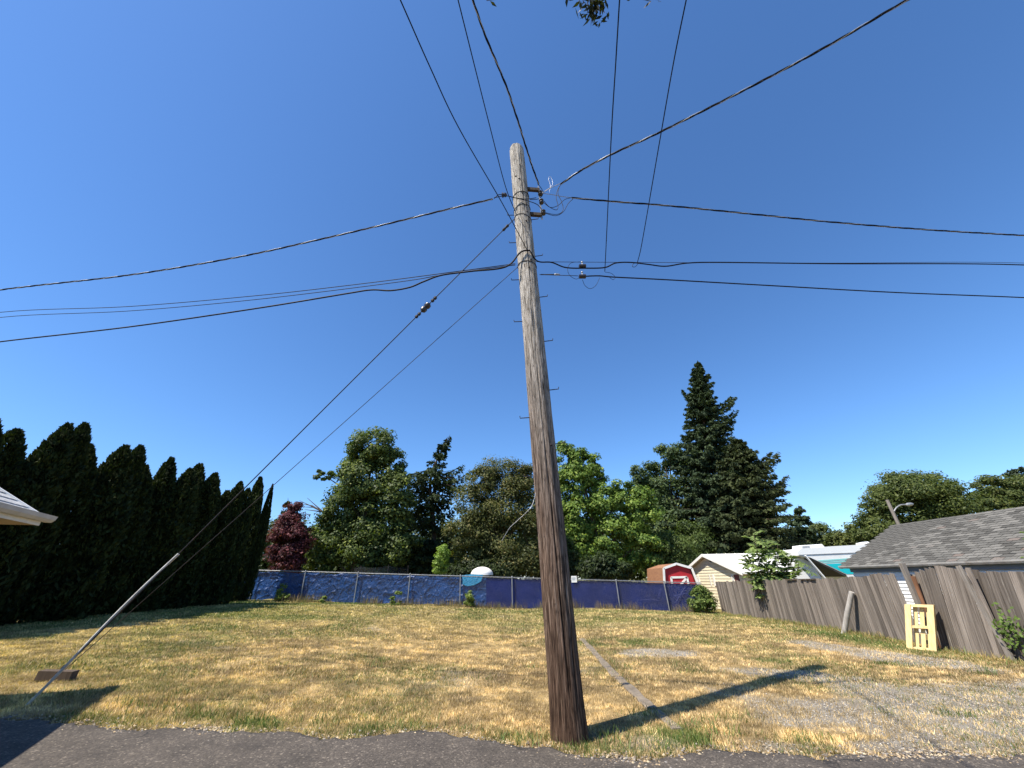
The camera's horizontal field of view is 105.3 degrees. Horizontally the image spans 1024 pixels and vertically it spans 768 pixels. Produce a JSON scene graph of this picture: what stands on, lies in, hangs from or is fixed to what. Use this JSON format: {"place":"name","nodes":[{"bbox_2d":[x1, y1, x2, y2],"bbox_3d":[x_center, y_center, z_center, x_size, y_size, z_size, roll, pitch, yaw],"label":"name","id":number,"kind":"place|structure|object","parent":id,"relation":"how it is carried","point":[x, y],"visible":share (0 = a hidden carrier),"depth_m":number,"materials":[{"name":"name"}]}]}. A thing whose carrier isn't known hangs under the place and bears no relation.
{"place":"outdoors","nodes":[
{"label":"outdoors","id":0,"kind":"place"},
{"bbox_2d":[268,501,304,571],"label":"tree","id":1,"kind":"object","parent":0,"point":[285,503],"visible":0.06,"depth_m":29.35,"materials":[{"name":"green plant"}]},
{"bbox_2d":[0,578,1023,760],"bbox_3d":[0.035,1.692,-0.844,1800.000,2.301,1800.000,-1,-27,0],"label":"ground","id":2,"kind":"structure","parent":0,"point":[757,699],"depth_m":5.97,"materials":[{"name":"yellow plant"}]},
{"bbox_2d":[0,418,4,471],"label":"thuja tree","id":3,"kind":"object","parent":2,"relation":"on","point":[1,442],"visible":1,"depth_m":10.50,"materials":[{"name":"green plant"}]},
{"bbox_2d":[0,427,27,544],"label":"thuja tree","id":4,"kind":"object","parent":2,"relation":"on","point":[14,455],"visible":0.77,"depth_m":10.83,"materials":[{"name":"green plant"}]},
{"bbox_2d":[0,488,57,525],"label":"neighbour house","id":5,"kind":"structure","parent":2,"relation":"on","point":[14,510],"depth_m":5.65,"materials":[{"name":"grey"}]},
{"bbox_2d":[0,421,76,610],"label":"thuja tree","id":6,"kind":"object","parent":2,"relation":"on","point":[49,460],"visible":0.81,"depth_m":11.07,"materials":[{"name":"green plant"}]},
{"bbox_2d":[0,421,92,625],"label":"thuja tree","id":7,"kind":"object","parent":2,"relation":"on","point":[44,541],"visible":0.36,"depth_m":11.65,"materials":[{"name":"green plant"}]},
{"bbox_2d":[0,443,98,624],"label":"thuja tree","id":8,"kind":"object","parent":2,"relation":"on","point":[52,567],"visible":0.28,"depth_m":11.86,"materials":[{"name":"green plant"}]},
{"bbox_2d":[34,665,79,680],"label":"anchor block","id":9,"kind":"structure","parent":2,"relation":"on","point":[50,674],"depth_m":5.97,"materials":[{"name":"brown wood"}]},
{"bbox_2d":[32,444,134,621],"bbox_3d":[-13.740,4.681,12.946,1.667,5.607,1.466,-1,-27,0],"label":"thuja tree","id":10,"kind":"object","parent":2,"relation":"on","point":[86,567],"visible":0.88,"depth_m":12.53,"materials":[{"name":"green plant"}]},
{"bbox_2d":[85,444,146,612],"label":"thuja tree","id":11,"kind":"object","parent":2,"relation":"on","point":[138,453],"visible":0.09,"depth_m":14.43,"materials":[{"name":"green plant"}]},
{"bbox_2d":[86,464,153,615],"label":"thuja tree","id":12,"kind":"object","parent":2,"relation":"on","point":[132,543],"visible":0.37,"depth_m":13.81,"materials":[{"name":"green plant"}]},
{"bbox_2d":[96,456,176,614],"bbox_3d":[-13.971,5.556,14.940,1.320,5.762,1.291,-1,-27,0],"label":"thuja tree","id":13,"kind":"object","parent":2,"relation":"on","point":[164,480],"visible":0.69,"depth_m":14.84,"materials":[{"name":"green plant"}]},
{"bbox_2d":[137,666,178,707],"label":"seed stalks","id":14,"kind":"object","parent":2,"relation":"on","point":[159,693],"visible":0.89,"depth_m":5.12,"materials":[{"name":"beige plant"}]},
{"bbox_2d":[122,467,198,612],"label":"thuja tree","id":15,"kind":"object","parent":2,"relation":"on","point":[183,499],"visible":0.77,"depth_m":15.15,"materials":[{"name":"green plant"}]},
{"bbox_2d":[157,463,205,609],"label":"thuja tree","id":16,"kind":"object","parent":2,"relation":"on","point":[199,468],"visible":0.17,"depth_m":15.87,"materials":[{"name":"green plant"}]},
{"bbox_2d":[160,472,220,608],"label":"thuja tree","id":17,"kind":"object","parent":2,"relation":"on","point":[206,512],"visible":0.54,"depth_m":16.57,"materials":[{"name":"green plant"}]},
{"bbox_2d":[182,490,221,607],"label":"thuja tree","id":18,"kind":"object","parent":2,"relation":"on","point":[217,508],"visible":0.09,"depth_m":17.80,"materials":[{"name":"green plant"}]},
{"bbox_2d":[188,489,232,606],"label":"thuja tree","id":19,"kind":"object","parent":2,"relation":"on","point":[218,540],"visible":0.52,"depth_m":17.79,"materials":[{"name":"green plant"}]},
{"bbox_2d":[197,481,244,605],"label":"thuja tree","id":20,"kind":"object","parent":2,"relation":"on","point":[226,556],"visible":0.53,"depth_m":18.34,"materials":[{"name":"green plant"}]},
{"bbox_2d":[213,487,253,604],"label":"thuja tree","id":21,"kind":"object","parent":2,"relation":"on","point":[243,536],"visible":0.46,"depth_m":19.14,"materials":[{"name":"green plant"}]},
{"bbox_2d":[231,476,263,601],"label":"thuja tree","id":22,"kind":"object","parent":2,"relation":"on","point":[257,489],"visible":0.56,"depth_m":20.96,"materials":[{"name":"green plant"}]},
{"bbox_2d":[238,483,273,600],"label":"thuja tree","id":23,"kind":"object","parent":2,"relation":"on","point":[250,579],"visible":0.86,"depth_m":21.12,"materials":[{"name":"green plant"}]},
{"bbox_2d":[274,583,290,600],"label":"sapling","id":24,"kind":"object","parent":2,"relation":"on","point":[280,596],"visible":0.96,"depth_m":20.69,"materials":[{"name":"green plant"}]},
{"bbox_2d":[258,515,319,572],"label":"back tree","id":25,"kind":"object","parent":2,"relation":"on","point":[264,565],"visible":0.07,"depth_m":37.41,"materials":[{"name":"green plant"}]},
{"bbox_2d":[262,501,316,572],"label":"purple leaf tree","id":26,"kind":"object","parent":2,"relation":"on","point":[290,528],"visible":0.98,"depth_m":25.31,"materials":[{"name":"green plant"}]},
{"bbox_2d":[319,595,326,602],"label":"sapling","id":27,"kind":"object","parent":2,"relation":"on","point":[323,599],"visible":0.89,"depth_m":20.51,"materials":[{"name":"green plant"}]},
{"bbox_2d":[308,524,374,574],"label":"back tree","id":28,"kind":"object","parent":2,"relation":"on","point":[337,569],"visible":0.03,"depth_m":37.92,"materials":[{"name":"green plant"}]},
{"bbox_2d":[299,425,424,574],"bbox_3d":[-10.997,9.041,29.140,9.301,12.294,5.231,-1,-27,0],"label":"maple tree","id":29,"kind":"object","parent":2,"relation":"on","point":[361,527],"visible":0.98,"depth_m":28.07,"materials":[{"name":"green plant"}]},
{"bbox_2d":[344,561,407,575],"bbox_3d":[-9.568,14.293,29.429,6.172,3.217,3.478,-1,-27,0],"label":"bush","id":30,"kind":"object","parent":2,"relation":"on","point":[387,569],"visible":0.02,"depth_m":28.51,"materials":[{"name":"green plant"}]},
{"bbox_2d":[353,565,408,575],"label":"bush","id":31,"kind":"object","parent":2,"relation":"on","point":[366,571],"visible":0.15,"depth_m":24.85,"materials":[{"name":"black"}]},
{"bbox_2d":[389,591,401,604],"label":"sapling","id":32,"kind":"object","parent":2,"relation":"on","point":[392,601],"visible":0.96,"depth_m":20.41,"materials":[{"name":"green plant"}]},
{"bbox_2d":[398,540,438,575],"bbox_3d":[-6.833,13.584,28.810,3.498,4.081,2.539,-1,-27,0],"label":"bush","id":33,"kind":"object","parent":2,"relation":"on","point":[417,559],"visible":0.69,"depth_m":28.45,"materials":[{"name":"green plant"}]},
{"bbox_2d":[388,503,457,576],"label":"back tree","id":34,"kind":"object","parent":2,"relation":"on","point":[415,533],"visible":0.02,"depth_m":40.15,"materials":[{"name":"green plant"}]},
{"bbox_2d":[404,435,469,576],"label":"drooping spruce","id":35,"kind":"object","parent":2,"relation":"on","point":[432,504],"visible":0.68,"depth_m":31.84,"materials":[{"name":"green plant"}]},
{"bbox_2d":[432,543,451,576],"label":"bright shrub","id":36,"kind":"object","parent":2,"relation":"on","point":[440,564],"visible":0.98,"depth_m":24.41,"materials":[{"name":"green plant"}]},
{"bbox_2d":[463,590,474,606],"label":"sapling","id":37,"kind":"object","parent":2,"relation":"on","point":[470,598],"visible":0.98,"depth_m":20.39,"materials":[{"name":"green plant"}]},
{"bbox_2d":[246,570,701,610],"bbox_3d":[-3.383,11.220,21.266,27.437,2.759,0.222,-1,-27,0],"label":"chain link fence","id":38,"kind":"object","parent":2,"relation":"on","point":[343,587],"visible":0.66,"depth_m":21.30,"materials":[{"name":"metal"}]},
{"bbox_2d":[571,576,576,582],"bbox_3d":[3.401,10.692,21.383,0.300,0.320,0.016,-1,-27,0],"label":"notice sign","id":39,"kind":"object","parent":38,"relation":"attached to","point":[573,578],"visible":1,"depth_m":21.38,"materials":[{"name":"white paint"}]},
{"bbox_2d":[438,555,521,578],"bbox_3d":[-2.157,12.937,25.940,5.622,2.933,3.199,-1,-27,0],"label":"bush","id":40,"kind":"object","parent":2,"relation":"on","point":[462,568],"visible":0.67,"depth_m":25.33,"materials":[{"name":"green plant"}]},
{"bbox_2d":[471,567,492,574],"bbox_3d":[-1.896,12.585,24.475,1.426,2.048,1.426,-1,-27,0],"label":"garden umbrella","id":41,"kind":"object","parent":2,"relation":"on","point":[482,570],"visible":0.91,"depth_m":24.36,"materials":[{"name":"white fabric"}]},
{"bbox_2d":[443,506,526,578],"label":"back tree","id":42,"kind":"object","parent":2,"relation":"on","point":[513,536],"visible":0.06,"depth_m":37.65,"materials":[{"name":"green plant"}]},
{"bbox_2d":[441,455,540,578],"bbox_3d":[-0.791,9.998,28.038,8.427,10.176,4.654,-1,-27,0],"label":"olive tree","id":43,"kind":"object","parent":2,"relation":"on","point":[489,520],"visible":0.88,"depth_m":27.44,"materials":[{"name":"green plant"}]},
{"bbox_2d":[270,592,717,612],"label":"tall weeds","id":44,"kind":"object","parent":2,"relation":"on","point":[449,603],"visible":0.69,"depth_m":20.55,"materials":[{"name":"green plant"}]},
{"bbox_2d":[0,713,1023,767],"bbox_3d":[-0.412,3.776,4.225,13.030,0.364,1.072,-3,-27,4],"label":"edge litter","id":45,"kind":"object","parent":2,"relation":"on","point":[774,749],"visible":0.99,"depth_m":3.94,"materials":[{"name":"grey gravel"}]},
{"bbox_2d":[501,143,589,746],"bbox_3d":[0.307,-0.668,6.632,0.922,10.603,0.436,-1,-27,0],"label":"utility pole","id":46,"kind":"object","parent":2,"relation":"on","point":[568,722],"visible":0.98,"depth_m":5.32,"materials":[{"name":"brown wood"}]},
{"bbox_2d":[0,198,492,290],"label":"service cable","id":47,"kind":"object","parent":46,"relation":"attached to","point":[257,252],"visible":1,"depth_m":9.05,"materials":[{"name":"rubber"}]},
{"bbox_2d":[0,265,513,317],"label":"strand wire","id":48,"kind":"object","parent":46,"relation":"attached to","point":[249,300],"visible":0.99,"depth_m":8.50,"materials":[{"name":"grey metal"}]},
{"bbox_2d":[0,263,514,312],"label":"strand wire","id":49,"kind":"object","parent":46,"relation":"attached to","point":[269,294],"visible":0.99,"depth_m":8.43,"materials":[{"name":"grey metal"}]},
{"bbox_2d":[0,250,528,341],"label":"communication cable","id":50,"kind":"object","parent":46,"relation":"attached to","point":[517,255],"visible":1,"depth_m":8.09,"materials":[{"name":"black rubber"}]},
{"bbox_2d":[25,218,514,705],"bbox_3d":[-3.091,0.391,6.462,6.489,7.882,0.119,-4,-27,5],"label":"guy wire","id":51,"kind":"object","parent":46,"relation":"attached to","point":[425,307],"visible":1,"depth_m":5.56,"materials":[{"name":"metal"}]},
{"bbox_2d":[66,267,517,668],"bbox_3d":[-3.572,1.231,6.796,7.802,6.500,0.011,-8,-27,14],"label":"guy wire","id":52,"kind":"object","parent":46,"relation":"attached to","point":[286,473],"visible":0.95,"depth_m":6.73,"materials":[{"name":"metal"}]},
{"bbox_2d":[400,0,526,249],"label":"service drop","id":53,"kind":"object","parent":46,"relation":"attached to","point":[453,117],"visible":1,"depth_m":5.09,"materials":[{"name":"black rubber"}]},
{"bbox_2d":[458,0,516,214],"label":"service drop","id":54,"kind":"object","parent":46,"relation":"attached to","point":[483,99],"visible":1,"depth_m":5.87,"materials":[{"name":"black rubber"}]},
{"bbox_2d":[472,0,538,183],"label":"service cable","id":55,"kind":"object","parent":46,"relation":"attached to","point":[489,45],"visible":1,"depth_m":6.61,"materials":[{"name":"black rubber"}]},
{"bbox_2d":[494,195,543,211],"bbox_3d":[0.131,-3.637,7.879,0.990,0.501,0.016,-1,-27,0],"label":"jumper wire","id":56,"kind":"object","parent":46,"relation":"attached to","point":[521,199],"visible":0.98,"depth_m":7.93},
{"bbox_2d":[560,0,908,184],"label":"service cable","id":57,"kind":"object","parent":46,"relation":"attached to","point":[774,74],"visible":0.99,"depth_m":6.62,"materials":[{"name":"rubber"}]},
{"bbox_2d":[535,261,1010,262],"bbox_3d":[20.193,-2.177,9.610,39.766,1.072,0.125,2,-27,-6],"label":"strand wire","id":58,"kind":"object","parent":46,"relation":"attached to","point":[886,262],"visible":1,"depth_m":8.56,"materials":[{"name":"metal"}]},
{"bbox_2d":[604,0,619,270],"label":"service drop","id":59,"kind":"object","parent":58,"relation":"attached to","point":[612,120],"visible":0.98,"depth_m":5.14,"materials":[{"name":"black rubber"}]},
{"bbox_2d":[637,0,686,261],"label":"service drop","id":60,"kind":"object","parent":58,"relation":"attached to","point":[663,117],"visible":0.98,"depth_m":5.31,"materials":[{"name":"black rubber"}]},
{"bbox_2d":[529,250,1023,268],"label":"communication cable","id":61,"kind":"object","parent":46,"relation":"attached to","point":[756,262],"visible":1,"depth_m":8.05,"materials":[{"name":"black rubber"}]},
{"bbox_2d":[579,261,585,267],"bbox_3d":[1.344,-2.274,7.466,0.140,0.142,0.080,-1,-27,0],"label":"cable terminal","id":62,"kind":"object","parent":61,"relation":"attached to","point":[582,265],"visible":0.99,"depth_m":7.42,"materials":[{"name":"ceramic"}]},
{"bbox_2d":[571,197,1023,235],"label":"service cable","id":63,"kind":"object","parent":46,"relation":"attached to","point":[796,218],"visible":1,"depth_m":8.70,"materials":[{"name":"rubber"}]},
{"bbox_2d":[518,508,583,580],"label":"back tree","id":64,"kind":"object","parent":2,"relation":"on","point":[527,576],"depth_m":38.22,"materials":[{"name":"green plant"}]},
{"bbox_2d":[529,536,583,579],"bbox_3d":[3.057,13.292,27.806,4.577,4.667,3.384,-1,-27,0],"label":"bush","id":65,"kind":"object","parent":2,"relation":"on","point":[572,557],"visible":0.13,"depth_m":27.63,"materials":[{"name":"green plant"}]},
{"bbox_2d":[486,0,660,27],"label":"street tree","id":66,"kind":"object","parent":2,"relation":"on","point":[592,9],"visible":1,"depth_m":3.54,"materials":[{"name":"green plant"}]},
{"bbox_2d":[575,550,634,581],"bbox_3d":[5.823,12.052,24.111,3.756,3.353,2.502,-1,-27,0],"label":"bush","id":67,"kind":"object","parent":2,"relation":"on","point":[604,566],"visible":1,"depth_m":23.85,"materials":[{"name":"green plant"}]},
{"bbox_2d":[556,440,667,581],"bbox_3d":[7.266,10.515,30.501,9.660,12.825,3.780,-1,-27,0],"label":"green maple","id":68,"kind":"object","parent":2,"relation":"on","point":[592,525],"visible":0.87,"depth_m":29.98,"materials":[{"name":"green plant"}]},
{"bbox_2d":[578,510,646,582],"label":"back tree","id":69,"kind":"object","parent":2,"relation":"on","point":[640,577],"visible":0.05,"depth_m":38.91,"materials":[{"name":"green plant"}]},
{"bbox_2d":[579,638,681,728],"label":"concrete kerb","id":70,"kind":"structure","parent":2,"relation":"on","point":[632,690],"depth_m":6.10,"materials":[{"name":"grey concrete"}]},
{"bbox_2d":[624,441,697,576],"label":"locust tree","id":71,"kind":"object","parent":2,"relation":"on","point":[661,485],"visible":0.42,"depth_m":38.05,"materials":[{"name":"green plant"}]},
{"bbox_2d":[642,529,702,571],"bbox_3d":[12.130,13.980,29.401,4.982,5.821,3.632,-1,-27,0],"label":"bush","id":72,"kind":"object","parent":2,"relation":"on","point":[682,552],"visible":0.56,"depth_m":29.34,"materials":[{"name":"green plant"}]},
{"bbox_2d":[647,563,698,583],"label":"garden shed","id":73,"kind":"structure","parent":2,"relation":"on","point":[676,572],"depth_m":24.80,"materials":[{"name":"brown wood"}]},
{"bbox_2d":[670,576,688,583],"bbox_3d":[10.544,13.085,24.168,1.126,2.128,0.070,-1,-26,0],"label":"door","id":74,"kind":"structure","parent":73,"relation":"in","point":[673,578],"depth_m":24.55,"materials":[{"name":"white paint"}]},
{"bbox_2d":[665,519,719,557],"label":"tree","id":75,"kind":"object","parent":2,"relation":"on","point":[704,538],"visible":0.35,"depth_m":31.17,"materials":[{"name":"green plant"}]},
{"bbox_2d":[686,584,718,612],"bbox_3d":[9.881,11.271,20.399,1.607,1.432,1.269,-1,-27,0],"label":"laurel bush","id":76,"kind":"object","parent":2,"relation":"on","point":[703,600],"visible":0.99,"depth_m":20.16,"materials":[{"name":"green plant"}]},
{"bbox_2d":[658,360,768,553],"bbox_3d":[17.960,8.105,36.956,11.220,23.904,10.296,-1,-27,0],"label":"tall spruce","id":77,"kind":"object","parent":2,"relation":"on","point":[709,435],"visible":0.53,"depth_m":37.09,"materials":[{"name":"green plant"}]},
{"bbox_2d":[689,553,786,609],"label":"cream house","id":78,"kind":"structure","parent":2,"relation":"on","point":[710,570],"depth_m":25.06,"materials":[{"name":"white wood"}]},
{"bbox_2d":[694,438,813,553],"bbox_3d":[18.648,11.414,32.800,9.692,14.269,9.486,-23,-34,36],"label":"broad spruce","id":79,"kind":"object","parent":2,"relation":"on","point":[756,508],"visible":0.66,"depth_m":31.70,"materials":[{"name":"green plant"}]},
{"bbox_2d":[737,530,816,597],"bbox_3d":[11.491,8.344,17.192,3.232,3.519,1.833,-1,-27,0],"label":"sumac shrub","id":80,"kind":"object","parent":2,"relation":"on","point":[772,574],"visible":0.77,"depth_m":17.16,"materials":[{"name":"green plant"}]},
{"bbox_2d":[786,506,823,549],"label":"spruce","id":81,"kind":"object","parent":2,"relation":"on","point":[808,533],"visible":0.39,"depth_m":40.70,"materials":[{"name":"green plant"}]},
{"bbox_2d":[715,573,920,643],"bbox_3d":[10.704,8.572,15.442,0.180,1.858,11.923,-2,-27,2],"label":"plank fence","id":82,"kind":"object","parent":2,"relation":"on","point":[879,602],"visible":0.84,"depth_m":12.96,"materials":[{"name":"grey wood"}]},
{"bbox_2d":[769,541,868,582],"bbox_3d":[16.093,9.778,18.814,5.935,3.997,2.700,-1,-27,0],"label":"camping trailer","id":83,"kind":"object","parent":2,"relation":"on","point":[821,561],"visible":0.12,"depth_m":18.55,"materials":[{"name":"metal"}]},
{"bbox_2d":[790,521,847,546],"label":"tree","id":84,"kind":"object","parent":2,"relation":"on","point":[823,532],"visible":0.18,"depth_m":47.60,"materials":[{"name":"green plant"}]},
{"bbox_2d":[828,529,862,545],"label":"tree","id":85,"kind":"object","parent":2,"relation":"on","point":[838,535],"visible":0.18,"depth_m":45.83,"materials":[{"name":"green plant"}]},
{"bbox_2d":[841,591,854,633],"bbox_3d":[10.174,6.960,11.830,0.150,1.234,0.743,12,-30,-25],"label":"leaning post","id":86,"kind":"object","parent":2,"relation":"on","point":[847,613],"visible":0.81,"depth_m":11.79,"materials":[{"name":"white plastic"}]},
{"bbox_2d":[711,611,1023,665],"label":"grass strip","id":87,"kind":"object","parent":2,"relation":"on","point":[851,631],"visible":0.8,"depth_m":10.77,"materials":[{"name":"green plant"}]},
{"bbox_2d":[885,500,913,523],"bbox_3d":[29.628,12.180,28.208,1.858,7.475,0.301,-3,-27,3],"label":"street lamp","id":88,"kind":"object","parent":2,"relation":"on","point":[892,510],"visible":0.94,"depth_m":29.54,"materials":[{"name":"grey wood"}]},
{"bbox_2d":[841,469,992,544],"bbox_3d":[40.540,14.912,38.885,13.149,12.820,7.922,-12,-28,20],"label":"round tree","id":89,"kind":"object","parent":2,"relation":"on","point":[930,496],"visible":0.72,"depth_m":38.85,"materials":[{"name":"green plant"}]},
{"bbox_2d":[898,563,938,646],"bbox_3d":[10.233,5.582,9.798,0.144,1.976,0.166,-1,-27,0],"label":"fence post","id":90,"kind":"object","parent":2,"relation":"on","point":[909,581],"visible":0.36,"depth_m":9.96,"materials":[{"name":"grey wood"}]},
{"bbox_2d":[904,604,937,651],"bbox_3d":[9.906,5.884,9.456,0.385,0.943,0.776,13,-30,-27],"label":"wooden pallet","id":91,"kind":"object","parent":2,"relation":"on","point":[931,627],"visible":0.87,"depth_m":9.45,"materials":[{"name":"yellow wood"}]},
{"bbox_2d":[838,506,1023,633],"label":"garage","id":92,"kind":"structure","parent":2,"relation":"on","point":[984,542],"depth_m":12.65,"materials":[{"name":"grey"}]},
{"bbox_2d":[910,566,1023,661],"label":"plank fence","id":93,"kind":"object","parent":2,"relation":"on","point":[961,623],"visible":0.68,"depth_m":8.74,"materials":[{"name":"grey wood"}]},
{"bbox_2d":[911,576,940,647],"bbox_3d":[10.273,5.661,9.734,0.028,1.585,0.332,-1,-27,0],"label":"fence plank","id":94,"kind":"object","parent":93,"relation":"attached to","point":[916,585],"visible":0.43,"depth_m":9.82,"materials":[{"name":"wood"}]},
{"bbox_2d":[965,568,1006,657],"bbox_3d":[10.161,4.884,8.320,0.038,1.756,0.126,-1,-27,0],"label":"fence batten","id":95,"kind":"object","parent":93,"relation":"attached to","point":[976,587],"visible":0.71,"depth_m":8.48,"materials":[{"name":"grey wood"}]},
{"bbox_2d":[955,565,1015,659],"bbox_3d":[10.139,4.891,8.372,0.060,1.821,0.348,-7,-27,11],"label":"brace board","id":96,"kind":"object","parent":2,"relation":"on","point":[986,615],"visible":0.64,"depth_m":8.38,"materials":[{"name":"grey wood"}]},
{"bbox_2d":[962,474,1023,511],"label":"spreading tree","id":97,"kind":"object","parent":2,"relation":"on","point":[998,494],"visible":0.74,"depth_m":42.88,"materials":[{"name":"green plant"}]},
{"bbox_2d":[991,602,1023,656],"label":"ivy plant","id":98,"kind":"object","parent":2,"relation":"on","point":[1010,628],"visible":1,"depth_m":7.89,"materials":[{"name":"green plant"}]},
{"bbox_2d":[1001,465,1023,488],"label":"distant pine","id":99,"kind":"object","parent":2,"relation":"on","point":[1011,471],"visible":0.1,"depth_m":55.59,"materials":[{"name":"green plant"}]},
{"bbox_2d":[0,718,1023,767],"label":"road","id":100,"kind":"structure","parent":0,"point":[37,743],"depth_m":3.84,"materials":[{"name":"grey asphalt"}]},
{"bbox_2d":[0,0,1023,578],"label":"sky","id":101,"kind":"structure","parent":0,"point":[137,136],"materials":[{"name":"blue"}]},
{"bbox_2d":[586,275,1023,297],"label":"communication cable","id":102,"kind":"object","parent":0,"point":[796,286],"visible":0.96,"depth_m":7.94,"materials":[{"name":"black rubber"}]},
{"bbox_2d":[579,271,585,278],"bbox_3d":[1.323,-2.048,7.354,0.140,0.142,0.080,-1,-27,0],"label":"cable terminal","id":103,"kind":"object","parent":102,"relation":"attached to","point":[582,276],"visible":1,"depth_m":7.31,"materials":[{"name":"ceramic"}]},
{"bbox_2d":[619,639,1023,755],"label":"gravel","id":104,"kind":"structure","parent":0,"point":[791,672],"depth_m":5.36,"materials":[{"name":"grey gravel"}]}
]}

